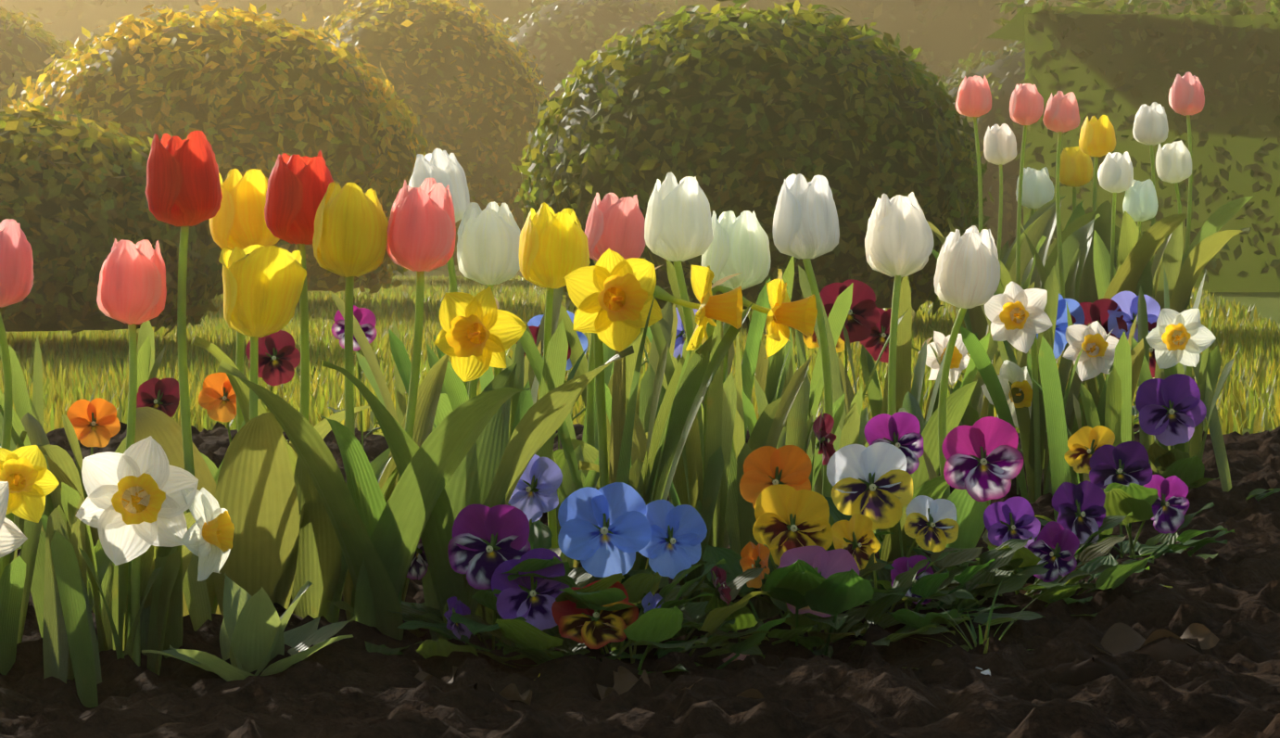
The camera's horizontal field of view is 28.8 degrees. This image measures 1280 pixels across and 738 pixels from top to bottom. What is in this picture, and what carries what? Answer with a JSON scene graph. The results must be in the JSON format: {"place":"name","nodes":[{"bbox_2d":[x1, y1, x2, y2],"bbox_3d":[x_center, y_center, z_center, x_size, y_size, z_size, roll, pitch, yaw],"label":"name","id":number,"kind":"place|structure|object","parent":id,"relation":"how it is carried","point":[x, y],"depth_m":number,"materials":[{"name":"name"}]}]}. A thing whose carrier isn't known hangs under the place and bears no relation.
{"place":"outdoors","nodes":[
{"label":"outdoors","id":0,"kind":"place"},
{"bbox_2d":[0,421,1279,737],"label":"soil bed","id":1,"kind":"object","parent":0,"point":[803,692],"depth_m":1.53,"materials":[{"name":"brown soil"}]},
{"bbox_2d":[0,481,27,674],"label":"white daffodil","id":2,"kind":"object","parent":1,"relation":"on","point":[11,578],"depth_m":1.59,"materials":[{"name":"green plant"}]},
{"bbox_2d":[0,218,33,450],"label":"pink tulip","id":3,"kind":"object","parent":1,"relation":"on","point":[17,263],"depth_m":1.81,"materials":[{"name":"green plant"}]},
{"bbox_2d":[0,411,50,548],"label":"tulip leaves","id":4,"kind":"object","parent":1,"relation":"on","point":[34,430],"depth_m":2.21,"materials":[{"name":"green plant"}]},
{"bbox_2d":[0,444,59,644],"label":"daffodil","id":5,"kind":"object","parent":1,"relation":"on","point":[33,476],"depth_m":1.61,"materials":[{"name":"yellow plant"}]},
{"bbox_2d":[0,390,85,541],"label":"tulip leaves","id":6,"kind":"object","parent":1,"relation":"on","point":[60,459],"depth_m":1.84,"materials":[{"name":"green plant"}]},
{"bbox_2d":[42,507,68,683],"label":"bulb leaves","id":7,"kind":"object","parent":1,"relation":"on","point":[55,639],"depth_m":1.58,"materials":[{"name":"green plant"}]},
{"bbox_2d":[0,319,166,428],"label":"bulb leaves","id":8,"kind":"object","parent":1,"relation":"on","point":[145,340],"depth_m":2.48,"materials":[{"name":"green plant"}]},
{"bbox_2d":[41,238,166,612],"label":"pink tulip","id":9,"kind":"object","parent":1,"relation":"on","point":[133,291],"depth_m":1.80,"materials":[{"name":"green plant"}]},
{"bbox_2d":[40,495,182,707],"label":"bulb leaves","id":10,"kind":"object","parent":1,"relation":"on","point":[67,571],"depth_m":1.54,"materials":[{"name":"green plant"}]},
{"bbox_2d":[30,510,212,650],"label":"bulb leaves","id":11,"kind":"object","parent":1,"relation":"on","point":[196,593],"depth_m":1.70,"materials":[{"name":"green plant"}]},
{"bbox_2d":[50,511,195,684],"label":"bulb leaves","id":12,"kind":"object","parent":1,"relation":"on","point":[156,576],"depth_m":1.62,"materials":[{"name":"green plant"}]},
{"bbox_2d":[66,377,179,455],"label":"pansy","id":13,"kind":"object","parent":1,"relation":"on","point":[105,419],"depth_m":2.29,"materials":[{"name":"orange plant"}]},
{"bbox_2d":[61,435,198,651],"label":"white daffodil","id":14,"kind":"object","parent":1,"relation":"on","point":[120,514],"depth_m":1.57,"materials":[{"name":"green plant"}]},
{"bbox_2d":[78,487,234,673],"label":"white daffodil","id":15,"kind":"object","parent":1,"relation":"on","point":[208,514],"depth_m":1.60,"materials":[{"name":"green plant"}]},
{"bbox_2d":[134,130,259,616],"bbox_3d":[-0.329,0.016,1.812,0.096,0.376,0.096,0,3,-2],"label":"red tulip","id":16,"kind":"object","parent":1,"relation":"on","point":[197,202],"depth_m":1.78,"materials":[{"name":"red plant"}]},
{"bbox_2d":[198,372,236,443],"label":"pansy","id":17,"kind":"object","parent":1,"relation":"on","point":[225,393],"depth_m":2.39,"materials":[{"name":"orange plant"}]},
{"bbox_2d":[141,572,356,681],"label":"rosette plant","id":18,"kind":"object","parent":1,"relation":"on","point":[272,640],"depth_m":1.56,"materials":[{"name":"green plant"}]},
{"bbox_2d":[212,244,306,615],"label":"yellow tulip","id":19,"kind":"object","parent":1,"relation":"on","point":[264,269],"depth_m":1.73,"materials":[{"name":"green plant"}]},
{"bbox_2d":[193,150,334,614],"bbox_3d":[-0.259,0.022,1.812,0.068,0.365,0.134,1,3,23],"label":"red tulip","id":20,"kind":"object","parent":1,"relation":"on","point":[288,178],"depth_m":1.81,"materials":[{"name":"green plant"}]},
{"bbox_2d":[245,329,300,440],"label":"pansy","id":21,"kind":"object","parent":1,"relation":"on","point":[286,358],"depth_m":2.59,"materials":[{"name":"red plant"}]},
{"bbox_2d":[200,168,370,477],"bbox_3d":[-0.282,0.019,1.976,0.151,0.354,0.073,0,3,-2],"label":"yellow tulip","id":22,"kind":"object","parent":1,"relation":"on","point":[230,228],"depth_m":1.94,"materials":[{"name":"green plant"}]},
{"bbox_2d":[291,447,392,622],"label":"tulip leaves","id":23,"kind":"object","parent":1,"relation":"on","point":[323,546],"depth_m":1.76,"materials":[{"name":"green plant"}]},
{"bbox_2d":[285,181,398,621],"bbox_3d":[-0.220,0.036,1.787,0.101,0.340,0.054,-2,4,-40],"label":"yellow tulip","id":24,"kind":"object","parent":1,"relation":"on","point":[364,213],"depth_m":1.77,"materials":[{"name":"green plant"}]},
{"bbox_2d":[328,304,380,448],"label":"pansy","id":25,"kind":"object","parent":1,"relation":"on","point":[366,320],"depth_m":2.79,"materials":[{"name":"purple plant"}]},
{"bbox_2d":[217,359,530,640],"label":"tulip leaves","id":26,"kind":"object","parent":1,"relation":"on","point":[348,522],"depth_m":1.66,"materials":[{"name":"green plant"}]},
{"bbox_2d":[329,290,479,424],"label":"bulb leaves","id":27,"kind":"object","parent":1,"relation":"on","point":[383,393],"depth_m":2.54,"materials":[{"name":"green plant"}]},
{"bbox_2d":[378,177,456,601],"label":"pink tulip","id":28,"kind":"object","parent":1,"relation":"on","point":[425,204],"depth_m":1.78,"materials":[{"name":"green plant"}]},
{"bbox_2d":[408,148,469,430],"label":"white tulip","id":29,"kind":"object","parent":1,"relation":"on","point":[437,163],"depth_m":2.16,"materials":[{"name":"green plant"}]},
{"bbox_2d":[372,201,520,436],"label":"white tulip","id":30,"kind":"object","parent":1,"relation":"on","point":[484,265],"depth_m":2.12,"materials":[{"name":"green plant"}]},
{"bbox_2d":[388,328,538,410],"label":"bulb leaves","id":31,"kind":"object","parent":1,"relation":"on","point":[454,386],"depth_m":2.01,"materials":[{"name":"green plant"}]},
{"bbox_2d":[322,345,633,640],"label":"tulip leaves","id":32,"kind":"object","parent":1,"relation":"on","point":[539,415],"depth_m":1.70,"materials":[{"name":"green plant"}]},
{"bbox_2d":[434,286,568,520],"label":"yellow daffodil","id":33,"kind":"object","parent":1,"relation":"on","point":[462,341],"depth_m":1.76,"materials":[{"name":"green plant"}]},
{"bbox_2d":[325,454,679,668],"bbox_3d":[-0.095,0.134,1.715,0.256,0.150,0.281,0,3,-2],"label":"pansy","id":34,"kind":"object","parent":1,"relation":"on","point":[475,538],"depth_m":1.66,"materials":[{"name":"purple plant"}]},
{"bbox_2d":[426,286,587,432],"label":"bulb leaves","id":35,"kind":"object","parent":1,"relation":"on","point":[433,359],"depth_m":2.43,"materials":[{"name":"green plant"}]},
{"bbox_2d":[488,682,532,705],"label":"dry leaf","id":36,"kind":"object","parent":1,"relation":"on","point":[513,690],"depth_m":1.52,"materials":[{"name":"plant"}]},
{"bbox_2d":[433,382,640,608],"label":"bulb leaves","id":37,"kind":"object","parent":1,"relation":"on","point":[566,488],"depth_m":1.91,"materials":[{"name":"green plant"}]},
{"bbox_2d":[527,310,587,470],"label":"pansy","id":38,"kind":"object","parent":1,"relation":"on","point":[559,457],"depth_m":2.60,"materials":[{"name":"blue plant"}]},
{"bbox_2d":[479,342,681,483],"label":"bulb leaves","id":39,"kind":"object","parent":1,"relation":"on","point":[486,380],"depth_m":2.21,"materials":[{"name":"green plant"}]},
{"bbox_2d":[518,202,644,574],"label":"yellow tulip","id":40,"kind":"object","parent":1,"relation":"on","point":[534,268],"depth_m":1.82,"materials":[{"name":"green plant"}]},
{"bbox_2d":[397,481,790,674],"bbox_3d":[-0.034,0.145,1.652,0.255,0.133,0.239,0,3,-2],"label":"pansy","id":41,"kind":"object","parent":1,"relation":"on","point":[597,612],"depth_m":1.66,"materials":[{"name":"blue plant"}]},
{"bbox_2d":[516,307,697,437],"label":"pansy","id":42,"kind":"object","parent":1,"relation":"on","point":[679,342],"depth_m":2.70,"materials":[{"name":"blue plant"}]},
{"bbox_2d":[570,410,646,489],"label":"tulip leaves","id":43,"kind":"object","parent":1,"relation":"on","point":[639,447],"depth_m":2.03,"materials":[{"name":"green plant"}]},
{"bbox_2d":[584,192,647,446],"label":"pink tulip","id":44,"kind":"object","parent":1,"relation":"on","point":[622,211],"depth_m":2.06,"materials":[{"name":"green plant"}]},
{"bbox_2d":[557,303,677,495],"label":"bulb leaves","id":45,"kind":"object","parent":1,"relation":"on","point":[576,349],"depth_m":2.50,"materials":[{"name":"green plant"}]},
{"bbox_2d":[595,665,650,698],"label":"dry leaf","id":46,"kind":"object","parent":1,"relation":"on","point":[627,679],"depth_m":1.56,"materials":[{"name":"plant"}]},
{"bbox_2d":[564,248,707,577],"bbox_3d":[-0.003,0.060,1.771,0.071,0.292,0.165,1,3,15],"label":"yellow daffodil","id":47,"kind":"object","parent":1,"relation":"on","point":[591,292],"depth_m":1.73,"materials":[{"name":"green plant"}]},
{"bbox_2d":[519,264,753,570],"bbox_3d":[-0.001,0.063,1.832,0.168,0.280,0.088,1,3,17],"label":"yellow daffodil","id":48,"kind":"object","parent":1,"relation":"on","point":[699,370],"depth_m":1.80,"materials":[{"name":"green plant"}]},
{"bbox_2d":[578,172,713,602],"bbox_3d":[0.015,0.028,1.842,0.065,0.349,0.121,2,3,33],"label":"white tulip","id":49,"kind":"object","parent":1,"relation":"on","point":[660,222],"depth_m":1.85,"materials":[{"name":"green plant"}]},
{"bbox_2d":[628,442,760,604],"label":"bulb leaves","id":50,"kind":"object","parent":1,"relation":"on","point":[715,467],"depth_m":1.85,"materials":[{"name":"green plant"}]},
{"bbox_2d":[639,301,791,504],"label":"bulb leaves","id":51,"kind":"object","parent":1,"relation":"on","point":[665,322],"depth_m":2.26,"materials":[{"name":"green plant"}]},
{"bbox_2d":[646,256,794,439],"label":"bulb leaves","id":52,"kind":"object","parent":1,"relation":"on","point":[754,348],"depth_m":2.45,"materials":[{"name":"green plant"}]},
{"bbox_2d":[680,677,764,698],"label":"dry leaf","id":53,"kind":"object","parent":1,"relation":"on","point":[753,692],"depth_m":1.49,"materials":[{"name":"plant"}]},
{"bbox_2d":[649,268,817,596],"bbox_3d":[0.087,0.062,1.882,0.114,0.277,0.150,2,3,29],"label":"yellow daffodil","id":54,"kind":"object","parent":1,"relation":"on","point":[780,321],"depth_m":1.85,"materials":[{"name":"green plant"}]},
{"bbox_2d":[655,355,811,555],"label":"bulb leaves","id":55,"kind":"object","parent":1,"relation":"on","point":[760,436],"depth_m":1.92,"materials":[{"name":"green plant"}]},
{"bbox_2d":[661,342,820,549],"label":"bulb leaves","id":56,"kind":"object","parent":1,"relation":"on","point":[813,391],"depth_m":2.04,"materials":[{"name":"green plant"}]},
{"bbox_2d":[701,210,786,461],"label":"white tulip","id":57,"kind":"object","parent":1,"relation":"on","point":[749,245],"depth_m":1.92,"materials":[{"name":"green plant"}]},
{"bbox_2d":[741,372,860,558],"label":"bulb leaves","id":58,"kind":"object","parent":1,"relation":"on","point":[797,421],"depth_m":1.97,"materials":[{"name":"green plant"}]},
{"bbox_2d":[772,173,839,550],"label":"white tulip","id":59,"kind":"object","parent":1,"relation":"on","point":[797,234],"depth_m":1.90,"materials":[{"name":"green plant"}]},
{"bbox_2d":[405,594,1233,718],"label":"soil","id":60,"kind":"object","parent":1,"relation":"on","point":[1166,649],"depth_m":1.59,"materials":[{"name":"brown soil"}]},
{"bbox_2d":[765,264,909,491],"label":"bulb leaves","id":61,"kind":"object","parent":1,"relation":"on","point":[840,310],"depth_m":2.60,"materials":[{"name":"green plant"}]},
{"bbox_2d":[802,278,880,476],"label":"pansy","id":62,"kind":"object","parent":1,"relation":"on","point":[859,320],"depth_m":2.71,"materials":[{"name":"red plant"}]},
{"bbox_2d":[808,385,882,559],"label":"bulb leaves","id":63,"kind":"object","parent":1,"relation":"on","point":[863,415],"depth_m":2.01,"materials":[{"name":"green plant"}]},
{"bbox_2d":[681,411,1045,669],"bbox_3d":[0.140,0.121,1.791,0.279,0.171,0.309,0,3,-2],"label":"pansy","id":64,"kind":"object","parent":1,"relation":"on","point":[788,545],"depth_m":1.75,"materials":[{"name":"green plant"}]},
{"bbox_2d":[761,411,1049,633],"bbox_3d":[0.191,0.118,1.873,0.253,0.168,0.266,2,4,39],"label":"pansy","id":65,"kind":"object","parent":1,"relation":"on","point":[885,435],"depth_m":1.82,"materials":[{"name":"green plant"}]},
{"bbox_2d":[864,191,949,561],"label":"white tulip","id":66,"kind":"object","parent":1,"relation":"on","point":[912,243],"depth_m":1.97,"materials":[{"name":"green plant"}]},
{"bbox_2d":[842,275,989,443],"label":"bulb leaves","id":67,"kind":"object","parent":1,"relation":"on","point":[878,405],"depth_m":2.68,"materials":[{"name":"green plant"}]},
{"bbox_2d":[901,380,977,492],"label":"tulip leaves","id":68,"kind":"object","parent":1,"relation":"on","point":[956,406],"depth_m":2.29,"materials":[{"name":"green plant"}]},
{"bbox_2d":[918,330,970,419],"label":"white daffodil","id":69,"kind":"object","parent":1,"relation":"on","point":[941,341],"depth_m":2.76,"materials":[{"name":"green plant"}]},
{"bbox_2d":[923,225,1000,570],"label":"white tulip","id":70,"kind":"object","parent":1,"relation":"on","point":[965,253],"depth_m":2.04,"materials":[{"name":"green plant"}]},
{"bbox_2d":[908,579,1040,653],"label":"grass tuft","id":71,"kind":"object","parent":1,"relation":"on","point":[974,636],"depth_m":1.71,"materials":[{"name":"green plant"}]},
{"bbox_2d":[928,280,1034,494],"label":"bulb leaves","id":72,"kind":"object","parent":1,"relation":"on","point":[980,405],"depth_m":2.78,"materials":[{"name":"green plant"}]},
{"bbox_2d":[950,359,1032,427],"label":"white daffodil","id":73,"kind":"object","parent":1,"relation":"on","point":[1021,381],"depth_m":2.71,"materials":[{"name":"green plant"}]},
{"bbox_2d":[859,298,1139,433],"bbox_3d":[0.430,0.036,2.883,0.396,0.234,0.228,-1,3,-16],"label":"pansy","id":74,"kind":"object","parent":1,"relation":"on","point":[1097,310],"depth_m":2.92,"materials":[{"name":"red plant"}]},
{"bbox_2d":[882,416,1173,616],"bbox_3d":[0.279,0.117,1.925,0.256,0.163,0.249,0,3,-2],"label":"pansy","id":75,"kind":"object","parent":1,"relation":"on","point":[1070,500],"depth_m":1.91,"materials":[{"name":"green plant"}]},
{"bbox_2d":[984,281,1114,503],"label":"white daffodil","id":76,"kind":"object","parent":1,"relation":"on","point":[1012,297],"depth_m":2.63,"materials":[{"name":"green plant"}]},
{"bbox_2d":[960,265,1144,501],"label":"bulb leaves","id":77,"kind":"object","parent":1,"relation":"on","point":[990,376],"depth_m":2.68,"materials":[{"name":"green plant"}]},
{"bbox_2d":[1036,320,1118,483],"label":"white daffodil","id":78,"kind":"object","parent":1,"relation":"on","point":[1096,353],"depth_m":2.67,"materials":[{"name":"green plant"}]},
{"bbox_2d":[1029,330,1134,521],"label":"bulb leaves","id":79,"kind":"object","parent":1,"relation":"on","point":[1120,426],"depth_m":2.39,"materials":[{"name":"green plant"}]},
{"bbox_2d":[1018,291,1160,468],"bbox_3d":[0.526,0.028,2.926,0.202,0.246,0.180,-2,3,-30],"label":"pansy","id":80,"kind":"object","parent":1,"relation":"on","point":[1129,312],"depth_m":2.92,"materials":[{"name":"blue plant"}]},
{"bbox_2d":[1034,425,1234,560],"bbox_3d":[0.411,0.120,2.173,0.218,0.134,0.281,0,3,-2],"label":"pansy","id":81,"kind":"object","parent":1,"relation":"on","point":[1121,457],"depth_m":2.12,"materials":[{"name":"purple plant"}]},
{"bbox_2d":[1088,621,1219,656],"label":"dry leaf","id":82,"kind":"object","parent":1,"relation":"on","point":[1131,639],"depth_m":1.71,"materials":[{"name":"plant"}]},
{"bbox_2d":[1095,268,1231,491],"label":"bulb leaves","id":83,"kind":"object","parent":1,"relation":"on","point":[1207,383],"depth_m":2.72,"materials":[{"name":"green plant"}]},
{"bbox_2d":[1130,308,1234,486],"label":"white daffodil","id":84,"kind":"object","parent":1,"relation":"on","point":[1187,337],"depth_m":2.62,"materials":[{"name":"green plant"}]},
{"bbox_2d":[1126,321,1279,501],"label":"pansy","id":85,"kind":"object","parent":1,"relation":"on","point":[1172,400],"depth_m":2.62,"materials":[{"name":"purple plant"}]},
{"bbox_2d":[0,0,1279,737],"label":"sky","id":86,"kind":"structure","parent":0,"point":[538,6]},
{"bbox_2d":[0,269,1279,434],"bbox_3d":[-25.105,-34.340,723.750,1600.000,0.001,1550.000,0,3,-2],"label":"lawn ground","id":87,"kind":"structure","parent":0,"point":[1261,302],"depth_m":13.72,"materials":[{"name":"plant"}]},
{"bbox_2d":[0,5,84,112],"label":"shrub","id":88,"kind":"object","parent":87,"relation":"on","point":[13,28],"depth_m":16.35,"materials":[{"name":"green plant"}]},
{"bbox_2d":[0,98,223,335],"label":"hedge shrub","id":89,"kind":"object","parent":87,"relation":"on","point":[17,151],"depth_m":6.33,"materials":[{"name":"green plant"}]},
{"bbox_2d":[303,0,558,266],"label":"shrub","id":90,"kind":"object","parent":87,"relation":"on","point":[409,72],"depth_m":18.18,"materials":[{"name":"green plant"}]},
{"bbox_2d":[502,0,691,121],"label":"shrub","id":91,"kind":"object","parent":87,"relation":"on","point":[561,12],"depth_m":28.81,"materials":[{"name":"green plant"}]},
{"bbox_2d":[0,0,1279,269],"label":"hedge","id":92,"kind":"object","parent":87,"relation":"on","point":[65,17],"depth_m":35.87,"materials":[{"name":"green plant"}]},
{"bbox_2d":[186,274,1260,325],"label":"lawn","id":93,"kind":"structure","parent":87,"relation":"on","point":[435,285],"depth_m":11.26,"materials":[{"name":"green plant"}]},
{"bbox_2d":[7,0,432,293],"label":"shrub","id":94,"kind":"object","parent":93,"relation":"on","point":[276,60],"depth_m":10.81,"materials":[{"name":"green plant"}]},
{"bbox_2d":[508,0,994,316],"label":"shrub","id":95,"kind":"object","parent":87,"relation":"on","point":[824,264],"depth_m":8.25,"materials":[{"name":"green plant"}]},
{"bbox_2d":[926,75,991,341],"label":"tulip","id":96,"kind":"object","parent":87,"relation":"on","point":[965,108],"depth_m":6.21,"materials":[{"name":"pink plant"}]},
{"bbox_2d":[937,38,1025,249],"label":"shrub","id":97,"kind":"object","parent":87,"relation":"on","point":[1009,183],"depth_m":21.01,"materials":[{"name":"green plant"}]},
{"bbox_2d":[983,123,1065,329],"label":"tulip","id":98,"kind":"object","parent":87,"relation":"on","point":[999,158],"depth_m":7.03,"materials":[{"name":"white plant"}]},
{"bbox_2d":[998,83,1062,290],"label":"tulip","id":99,"kind":"object","parent":87,"relation":"on","point":[1029,105],"depth_m":6.65,"materials":[{"name":"pink plant"}]},
{"bbox_2d":[1015,166,1094,289],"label":"tulip","id":100,"kind":"object","parent":87,"relation":"on","point":[1033,182],"depth_m":7.40,"materials":[{"name":"white plant"}]},
{"bbox_2d":[1019,90,1100,302],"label":"tulip","id":101,"kind":"object","parent":87,"relation":"on","point":[1059,108],"depth_m":6.64,"materials":[{"name":"green plant"}]},
{"bbox_2d":[1059,146,1092,231],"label":"tulip","id":102,"kind":"object","parent":87,"relation":"on","point":[1078,171],"depth_m":7.80,"materials":[{"name":"yellow plant"}]},
{"bbox_2d":[1078,114,1118,303],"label":"tulip","id":103,"kind":"object","parent":87,"relation":"on","point":[1092,133],"depth_m":7.41,"materials":[{"name":"yellow plant"}]},
{"bbox_2d":[986,0,1279,291],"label":"hedge","id":104,"kind":"object","parent":87,"relation":"on","point":[1244,101],"depth_m":17.05,"materials":[{"name":"green plant"}]},
{"bbox_2d":[1093,151,1186,299],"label":"tulip","id":105,"kind":"object","parent":87,"relation":"on","point":[1148,241],"depth_m":6.20,"materials":[{"name":"green plant"}]},
{"bbox_2d":[1115,101,1168,299],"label":"tulip","id":106,"kind":"object","parent":87,"relation":"on","point":[1159,134],"depth_m":7.82,"materials":[{"name":"white plant"}]},
{"bbox_2d":[1117,178,1172,298],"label":"tulip","id":107,"kind":"object","parent":87,"relation":"on","point":[1139,213],"depth_m":6.21,"materials":[{"name":"white plant"}]},
{"bbox_2d":[1154,139,1249,317],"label":"tulip","id":108,"kind":"object","parent":87,"relation":"on","point":[1175,150],"depth_m":6.62,"materials":[{"name":"green plant"}]},
{"bbox_2d":[1154,71,1254,310],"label":"tulip","id":109,"kind":"object","parent":87,"relation":"on","point":[1232,208],"depth_m":7.04,"materials":[{"name":"pink plant"}]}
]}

